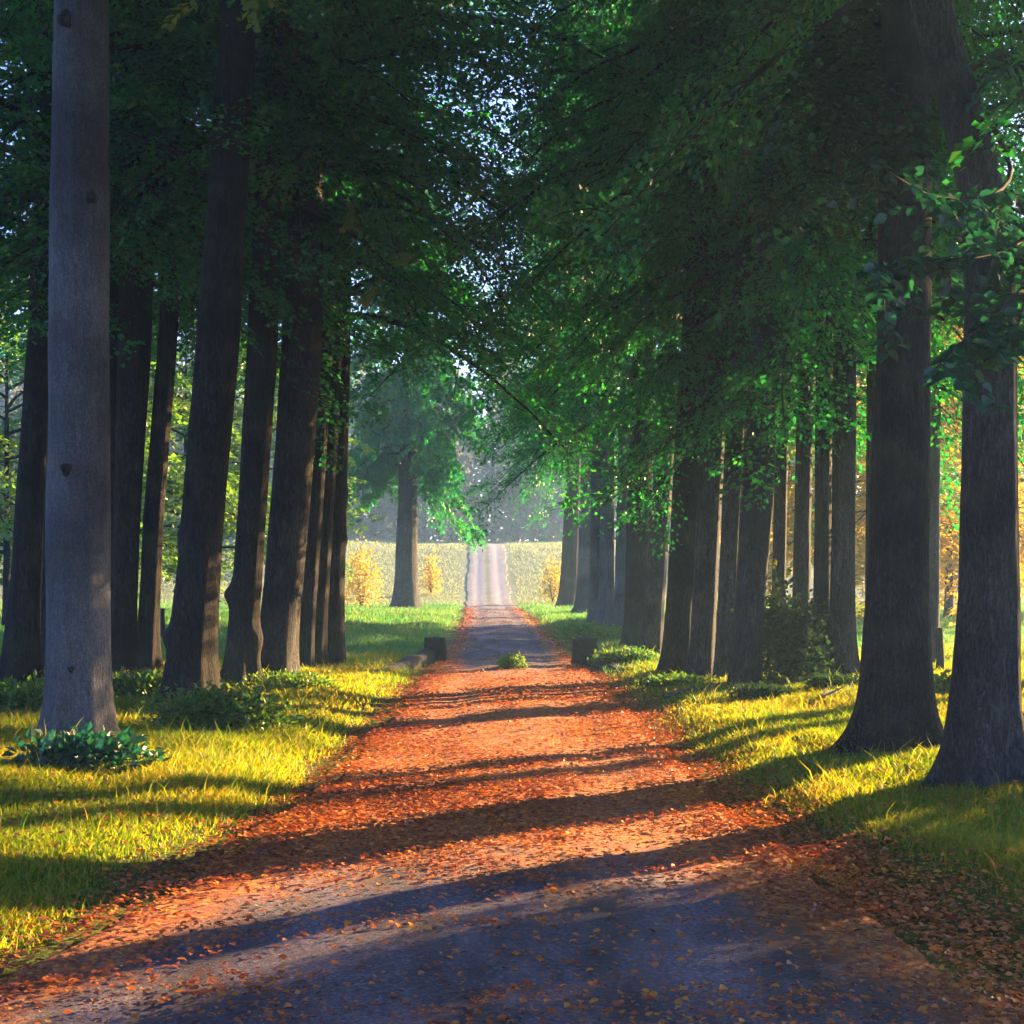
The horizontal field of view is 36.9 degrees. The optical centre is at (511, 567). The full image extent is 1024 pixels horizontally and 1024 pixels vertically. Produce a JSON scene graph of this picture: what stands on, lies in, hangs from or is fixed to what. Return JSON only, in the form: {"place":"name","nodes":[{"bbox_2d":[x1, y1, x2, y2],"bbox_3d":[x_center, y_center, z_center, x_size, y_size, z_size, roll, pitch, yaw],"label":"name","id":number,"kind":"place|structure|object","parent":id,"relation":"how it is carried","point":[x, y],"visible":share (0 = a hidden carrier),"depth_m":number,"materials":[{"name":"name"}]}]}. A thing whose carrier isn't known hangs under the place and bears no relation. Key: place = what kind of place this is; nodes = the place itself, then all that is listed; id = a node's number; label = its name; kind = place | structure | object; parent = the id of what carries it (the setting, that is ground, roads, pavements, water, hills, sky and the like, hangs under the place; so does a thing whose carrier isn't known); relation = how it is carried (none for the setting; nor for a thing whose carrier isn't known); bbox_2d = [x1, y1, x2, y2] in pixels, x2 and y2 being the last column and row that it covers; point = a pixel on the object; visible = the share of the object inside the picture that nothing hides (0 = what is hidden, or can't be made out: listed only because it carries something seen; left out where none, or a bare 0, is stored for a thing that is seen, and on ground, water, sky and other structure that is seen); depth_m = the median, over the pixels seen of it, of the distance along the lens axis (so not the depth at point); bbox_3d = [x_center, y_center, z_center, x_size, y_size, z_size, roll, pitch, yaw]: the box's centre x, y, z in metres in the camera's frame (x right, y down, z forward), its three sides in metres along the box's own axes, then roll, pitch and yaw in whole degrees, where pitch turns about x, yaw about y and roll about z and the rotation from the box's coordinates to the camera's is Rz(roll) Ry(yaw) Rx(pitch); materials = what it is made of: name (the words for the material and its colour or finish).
{"place":"outdoors","nodes":[
{"label":"outdoors","id":0,"kind":"place"},
{"bbox_2d":[0,543,1023,1023],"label":"road","id":1,"kind":"structure","parent":0,"point":[486,583],"depth_m":6.71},
{"bbox_2d":[0,531,1023,1008],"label":"ground","id":2,"kind":"structure","parent":0,"point":[226,835],"depth_m":8.57,"materials":[{"name":"soil"}]},
{"bbox_2d":[0,669,43,711],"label":"undergrowth bush","id":3,"kind":"object","parent":2,"relation":"on","point":[23,695],"visible":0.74,"depth_m":14.99,"materials":[{"name":"green plant"}]},
{"bbox_2d":[35,0,119,736],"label":"avenue tree","id":4,"kind":"object","parent":2,"relation":"on","point":[78,681],"visible":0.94,"depth_m":12.40,"materials":[{"name":"grey plant"}]},
{"bbox_2d":[1,720,174,774],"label":"leafy plant","id":5,"kind":"object","parent":2,"relation":"on","point":[77,748],"visible":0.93,"depth_m":10.84,"materials":[{"name":"green plant"}]},
{"bbox_2d":[0,251,180,626],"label":"tree","id":6,"kind":"object","parent":2,"relation":"on","point":[7,492],"visible":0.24,"depth_m":33.95,"materials":[{"name":"green plant"}]},
{"bbox_2d":[0,276,241,606],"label":"tree","id":7,"kind":"object","parent":2,"relation":"on","point":[178,416],"visible":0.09,"depth_m":37.31,"materials":[{"name":"green plant"}]},
{"bbox_2d":[112,665,162,698],"bbox_3d":[-3.994,1.222,16.164,1.306,0.392,0.930,0,0,0],"label":"bush","id":8,"kind":"object","parent":2,"relation":"on","point":[127,685],"visible":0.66,"depth_m":16.04,"materials":[{"name":"green plant"}]},
{"bbox_2d":[160,608,165,637],"bbox_3d":[-6.522,1.137,28.634,0.122,0.748,0.113,0,0,-23],"label":"fence post","id":9,"kind":"object","parent":2,"relation":"on","point":[162,621],"visible":0.49,"depth_m":28.59,"materials":[{"name":"grey wood"}]},
{"bbox_2d":[0,0,384,670],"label":"tree","id":10,"kind":"object","parent":2,"relation":"on","point":[22,316],"visible":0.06,"depth_m":18.00,"materials":[{"name":"green plant"}]},
{"bbox_2d":[0,0,391,582],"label":"tree","id":11,"kind":"object","parent":2,"relation":"on","point":[114,294],"visible":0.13,"depth_m":19.13,"materials":[{"name":"green plant"}]},
{"bbox_2d":[0,0,434,684],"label":"tree","id":12,"kind":"object","parent":2,"relation":"on","point":[20,656],"visible":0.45,"depth_m":17.92,"materials":[{"name":"green plant"}]},
{"bbox_2d":[0,0,434,673],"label":"tree","id":13,"kind":"object","parent":2,"relation":"on","point":[132,390],"visible":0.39,"depth_m":19.79,"materials":[{"name":"green plant"}]},
{"bbox_2d":[134,666,329,733],"bbox_3d":[-2.596,1.192,13.787,1.905,0.639,1.287,0,0,0],"label":"bush","id":14,"kind":"object","parent":2,"relation":"on","point":[220,706],"visible":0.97,"depth_m":13.64,"materials":[{"name":"green plant"}]},
{"bbox_2d":[138,299,347,600],"bbox_3d":[-8.416,-3.053,40.322,8.568,9.233,7.444,0,0,0],"label":"tree","id":15,"kind":"object","parent":2,"relation":"on","point":[231,512],"visible":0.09,"depth_m":39.71,"materials":[{"name":"green plant"}]},
{"bbox_2d":[138,324,384,593],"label":"tree","id":16,"kind":"object","parent":2,"relation":"on","point":[231,547],"visible":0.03,"depth_m":43.95,"materials":[{"name":"green plant"}]},
{"bbox_2d":[0,0,551,671],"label":"tree","id":17,"kind":"object","parent":2,"relation":"on","point":[148,654],"visible":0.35,"depth_m":19.96,"materials":[{"name":"green plant"}]},
{"bbox_2d":[0,0,570,704],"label":"avenue tree","id":18,"kind":"object","parent":2,"relation":"on","point":[190,642],"visible":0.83,"depth_m":15.59,"materials":[{"name":"brown plant"}]},
{"bbox_2d":[0,0,574,686],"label":"avenue tree","id":19,"kind":"object","parent":2,"relation":"on","point":[244,640],"visible":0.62,"depth_m":19.23,"materials":[{"name":"green plant"}]},
{"bbox_2d":[233,667,348,691],"bbox_3d":[-2.642,1.350,18.330,1.393,0.344,1.040,0,0,0],"label":"bush","id":20,"kind":"object","parent":2,"relation":"on","point":[298,679],"visible":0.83,"depth_m":18.23,"materials":[{"name":"green plant"}]},
{"bbox_2d":[0,0,641,664],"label":"avenue tree","id":21,"kind":"object","parent":2,"relation":"on","point":[336,628],"visible":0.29,"depth_m":22.11,"materials":[{"name":"green plant"}]},
{"bbox_2d":[0,0,694,675],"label":"avenue tree","id":22,"kind":"object","parent":2,"relation":"on","point":[296,424],"visible":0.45,"depth_m":19.77,"materials":[{"name":"green plant"}]},
{"bbox_2d":[345,536,385,605],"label":"yellow shrub","id":23,"kind":"object","parent":2,"relation":"on","point":[358,593],"visible":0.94,"depth_m":61.89,"materials":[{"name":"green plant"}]},
{"bbox_2d":[109,0,630,668],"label":"avenue tree","id":24,"kind":"object","parent":2,"relation":"on","point":[309,590],"visible":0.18,"depth_m":22.37,"materials":[{"name":"green plant"}]},
{"bbox_2d":[109,0,638,665],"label":"avenue tree","id":25,"kind":"object","parent":2,"relation":"on","point":[321,638],"visible":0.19,"depth_m":21.86,"materials":[{"name":"green plant"}]},
{"bbox_2d":[370,637,446,672],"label":"low wall","id":26,"kind":"structure","parent":2,"relation":"on","point":[433,650],"depth_m":25.01,"materials":[{"name":"stone"}]},
{"bbox_2d":[347,151,496,607],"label":"meadow tree","id":27,"kind":"object","parent":2,"relation":"on","point":[418,441],"visible":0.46,"depth_m":57.46,"materials":[{"name":"green plant"}]},
{"bbox_2d":[418,547,443,595],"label":"yellow shrub","id":28,"kind":"object","parent":2,"relation":"on","point":[430,577],"visible":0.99,"depth_m":71.93,"materials":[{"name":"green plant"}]},
{"bbox_2d":[0,342,1018,542],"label":"wood","id":29,"kind":"object","parent":2,"relation":"on","point":[510,531],"visible":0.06,"depth_m":120.92,"materials":[{"name":"green plant"}]},
{"bbox_2d":[493,651,529,668],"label":"weed tuft","id":30,"kind":"object","parent":2,"relation":"on","point":[510,662],"visible":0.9,"depth_m":23.55,"materials":[{"name":"green plant"}]},
{"bbox_2d":[0,607,1023,1023],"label":"fallen leaves","id":31,"kind":"object","parent":2,"relation":"on","point":[804,853],"depth_m":8.29,"materials":[{"name":"orange plant"}]},
{"bbox_2d":[0,632,1023,954],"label":"grass","id":32,"kind":"structure","parent":2,"relation":"on","point":[244,778],"depth_m":10.41,"materials":[{"name":"green plant"}]},
{"bbox_2d":[0,600,1023,677],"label":"meadow grass","id":33,"kind":"structure","parent":2,"relation":"on","point":[430,615],"depth_m":37.71,"materials":[{"name":"green plant"}]},
{"bbox_2d":[0,532,1023,606],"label":"hill grass","id":34,"kind":"structure","parent":2,"relation":"on","point":[454,546],"depth_m":84.74,"materials":[{"name":"yellow plant"}]},
{"bbox_2d":[535,536,561,603],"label":"yellow shrub","id":35,"kind":"object","parent":2,"relation":"on","point":[552,584],"visible":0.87,"depth_m":65.91,"materials":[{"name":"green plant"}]},
{"bbox_2d":[493,63,617,608],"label":"avenue tree","id":36,"kind":"object","parent":2,"relation":"on","point":[568,580],"visible":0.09,"depth_m":59.72,"materials":[{"name":"brown plant"}]},
{"bbox_2d":[461,95,676,622],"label":"avenue tree","id":37,"kind":"object","parent":2,"relation":"on","point":[594,567],"visible":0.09,"depth_m":40.91,"materials":[{"name":"green plant"}]},
{"bbox_2d":[497,1,656,613],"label":"avenue tree","id":38,"kind":"object","parent":2,"relation":"on","point":[582,589],"visible":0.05,"depth_m":49.74,"materials":[{"name":"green plant"}]},
{"bbox_2d":[553,619,622,645],"bbox_3d":[1.755,1.309,31.235,1.894,0.507,3.570,0,0,16],"label":"bush","id":39,"kind":"object","parent":2,"relation":"on","point":[600,632],"visible":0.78,"depth_m":30.87,"materials":[{"name":"green plant"}]},
{"bbox_2d":[571,637,629,672],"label":"low wall","id":40,"kind":"structure","parent":2,"relation":"on","point":[583,648],"depth_m":24.64,"materials":[{"name":"stone"}]},
{"bbox_2d":[451,0,792,625],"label":"avenue tree","id":41,"kind":"object","parent":2,"relation":"on","point":[606,587],"visible":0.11,"depth_m":36.22,"materials":[{"name":"green plant"}]},
{"bbox_2d":[586,645,660,663],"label":"bush","id":42,"kind":"object","parent":2,"relation":"on","point":[617,656],"visible":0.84,"depth_m":23.95,"materials":[{"name":"green plant"}]},
{"bbox_2d":[455,0,796,628],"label":"avenue tree","id":43,"kind":"object","parent":2,"relation":"on","point":[619,587],"visible":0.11,"depth_m":32.41,"materials":[{"name":"green plant"}]},
{"bbox_2d":[442,0,813,653],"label":"avenue tree","id":44,"kind":"object","parent":2,"relation":"on","point":[652,630],"visible":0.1,"depth_m":25.71,"materials":[{"name":"plant"}]},
{"bbox_2d":[396,0,875,673],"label":"avenue tree","id":45,"kind":"object","parent":2,"relation":"on","point":[678,614],"visible":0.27,"depth_m":21.46,"materials":[{"name":"green plant"}]},
{"bbox_2d":[453,0,861,646],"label":"avenue tree","id":46,"kind":"object","parent":2,"relation":"on","point":[635,566],"visible":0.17,"depth_m":28.18,"materials":[{"name":"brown plant"}]},
{"bbox_2d":[628,670,722,689],"bbox_3d":[2.065,1.402,19.097,1.114,0.254,0.793,0,0,-27],"label":"bush","id":47,"kind":"object","parent":2,"relation":"on","point":[666,680],"visible":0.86,"depth_m":18.96,"materials":[{"name":"green plant"}]},
{"bbox_2d":[662,678,727,699],"bbox_3d":[2.317,1.439,18.288,0.320,0.188,1.455,0,0,39],"label":"fallen branch","id":48,"kind":"object","parent":2,"relation":"on","point":[668,695],"visible":0.68,"depth_m":17.93,"materials":[{"name":"brown plant"}]},
{"bbox_2d":[459,0,963,676],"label":"avenue tree","id":49,"kind":"object","parent":2,"relation":"on","point":[703,624],"visible":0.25,"depth_m":21.19,"materials":[{"name":"green plant"}]},
{"bbox_2d":[464,0,1023,686],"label":"avenue tree","id":50,"kind":"object","parent":2,"relation":"on","point":[754,538],"visible":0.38,"depth_m":18.78,"materials":[{"name":"green plant"}]},
{"bbox_2d":[488,0,1022,677],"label":"avenue tree","id":51,"kind":"object","parent":2,"relation":"on","point":[728,558],"visible":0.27,"depth_m":19.87,"materials":[{"name":"green plant"}]},
{"bbox_2d":[720,680,796,701],"bbox_3d":[2.807,1.389,17.187,0.945,0.260,0.701,0,0,16],"label":"bush","id":52,"kind":"object","parent":2,"relation":"on","point":[762,691],"visible":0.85,"depth_m":17.06,"materials":[{"name":"green plant"}]},
{"bbox_2d":[519,0,1023,658],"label":"tree","id":53,"kind":"object","parent":2,"relation":"on","point":[803,520],"visible":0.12,"depth_m":20.96,"materials":[{"name":"green plant"}]},
{"bbox_2d":[525,0,1023,662],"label":"tree","id":54,"kind":"object","parent":2,"relation":"on","point":[779,534],"visible":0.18,"depth_m":20.79,"materials":[{"name":"green plant"}]},
{"bbox_2d":[527,0,1023,756],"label":"avenue tree","id":55,"kind":"object","parent":2,"relation":"on","point":[873,66],"visible":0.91,"depth_m":12.21,"materials":[{"name":"green plant"}]},
{"bbox_2d":[725,559,847,682],"bbox_3d":[3.390,0.689,19.313,1.510,1.597,1.631,0,0,0],"label":"bush","id":56,"kind":"object","parent":2,"relation":"on","point":[791,635],"visible":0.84,"depth_m":18.99,"materials":[{"name":"green plant"}]},
{"bbox_2d":[588,0,1023,670],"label":"tree","id":57,"kind":"object","parent":2,"relation":"on","point":[822,540],"visible":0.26,"depth_m":18.42,"materials":[{"name":"green plant"}]},
{"bbox_2d":[596,0,1023,675],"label":"tree","id":58,"kind":"object","parent":2,"relation":"on","point":[842,634],"visible":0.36,"depth_m":18.96,"materials":[{"name":"green plant"}]},
{"bbox_2d":[670,333,958,599],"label":"golden tree","id":59,"kind":"object","parent":2,"relation":"on","point":[792,500],"visible":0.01,"depth_m":43.91,"materials":[{"name":"yellow plant"}]},
{"bbox_2d":[795,671,858,690],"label":"bush","id":60,"kind":"object","parent":2,"relation":"on","point":[818,680],"visible":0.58,"depth_m":17.46,"materials":[{"name":"green plant"}]},
{"bbox_2d":[716,313,961,619],"bbox_3d":[7.810,-3.223,36.684,7.980,9.581,6.973,0,0,0],"label":"golden tree","id":61,"kind":"object","parent":2,"relation":"on","point":[859,552],"visible":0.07,"depth_m":36.31,"materials":[{"name":"yellow plant"}]},
{"bbox_2d":[657,0,1023,599],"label":"tree","id":62,"kind":"object","parent":2,"relation":"on","point":[871,379],"visible":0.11,"depth_m":19.66,"materials":[{"name":"plant"}]},
{"bbox_2d":[700,0,1023,665],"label":"tree","id":63,"kind":"object","parent":2,"relation":"on","point":[934,556],"visible":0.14,"depth_m":20.93,"materials":[{"name":"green plant"}]},
{"bbox_2d":[769,368,1023,593],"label":"golden tree","id":64,"kind":"object","parent":2,"relation":"on","point":[857,383],"visible":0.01,"depth_m":47.72,"materials":[{"name":"yellow plant"}]},
{"bbox_2d":[808,3,1023,151],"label":"avenue tree","id":65,"kind":"object","parent":2,"relation":"on","point":[1000,111],"visible":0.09,"depth_m":20.41,"materials":[{"name":"green plant"}]},
{"bbox_2d":[812,332,1023,618],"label":"golden tree","id":66,"kind":"object","parent":2,"relation":"on","point":[948,602],"visible":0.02,"depth_m":41.92,"materials":[{"name":"yellow plant"}]},
{"bbox_2d":[813,0,1023,175],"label":"avenue tree","id":67,"kind":"object","parent":2,"relation":"on","point":[977,57],"visible":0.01,"depth_m":21.41,"materials":[{"name":"green plant"}]},
{"bbox_2d":[853,0,1023,795],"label":"avenue tree","id":68,"kind":"object","parent":2,"relation":"on","point":[982,742],"visible":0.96,"depth_m":10.13,"materials":[{"name":"brown plant"}]},
{"bbox_2d":[855,290,1023,626],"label":"golden tree","id":69,"kind":"object","parent":2,"relation":"on","point":[1021,526],"visible":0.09,"depth_m":36.87,"materials":[{"name":"yellow plant"}]},
{"bbox_2d":[934,628,944,670],"bbox_3d":[5.629,1.155,20.225,0.122,0.724,0.113,0,0,-23],"label":"fence post","id":70,"kind":"object","parent":2,"relation":"on","point":[939,643],"visible":0.77,"depth_m":20.18,"materials":[{"name":"grey wood"}]},
{"bbox_2d":[933,667,950,694],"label":"bush","id":71,"kind":"object","parent":2,"relation":"on","point":[944,684],"visible":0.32,"depth_m":16.33,"materials":[{"name":"green plant"}]},
{"bbox_2d":[940,405,1023,613],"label":"golden tree","id":72,"kind":"object","parent":2,"relation":"on","point":[956,579],"visible":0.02,"depth_m":46.46,"materials":[{"name":"yellow plant"}]},
{"bbox_2d":[942,57,1023,197],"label":"avenue tree","id":73,"kind":"object","parent":2,"relation":"on","point":[956,157],"visible":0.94,"depth_m":9.45,"materials":[{"name":"green plant"}]},
{"bbox_2d":[960,0,1023,74],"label":"avenue tree","id":74,"kind":"object","parent":2,"relation":"on","point":[992,27],"visible":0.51,"depth_m":16.57,"materials":[{"name":"green plant"}]},
{"bbox_2d":[0,0,1023,541],"label":"sky","id":75,"kind":"structure","parent":0,"point":[464,369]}
]}

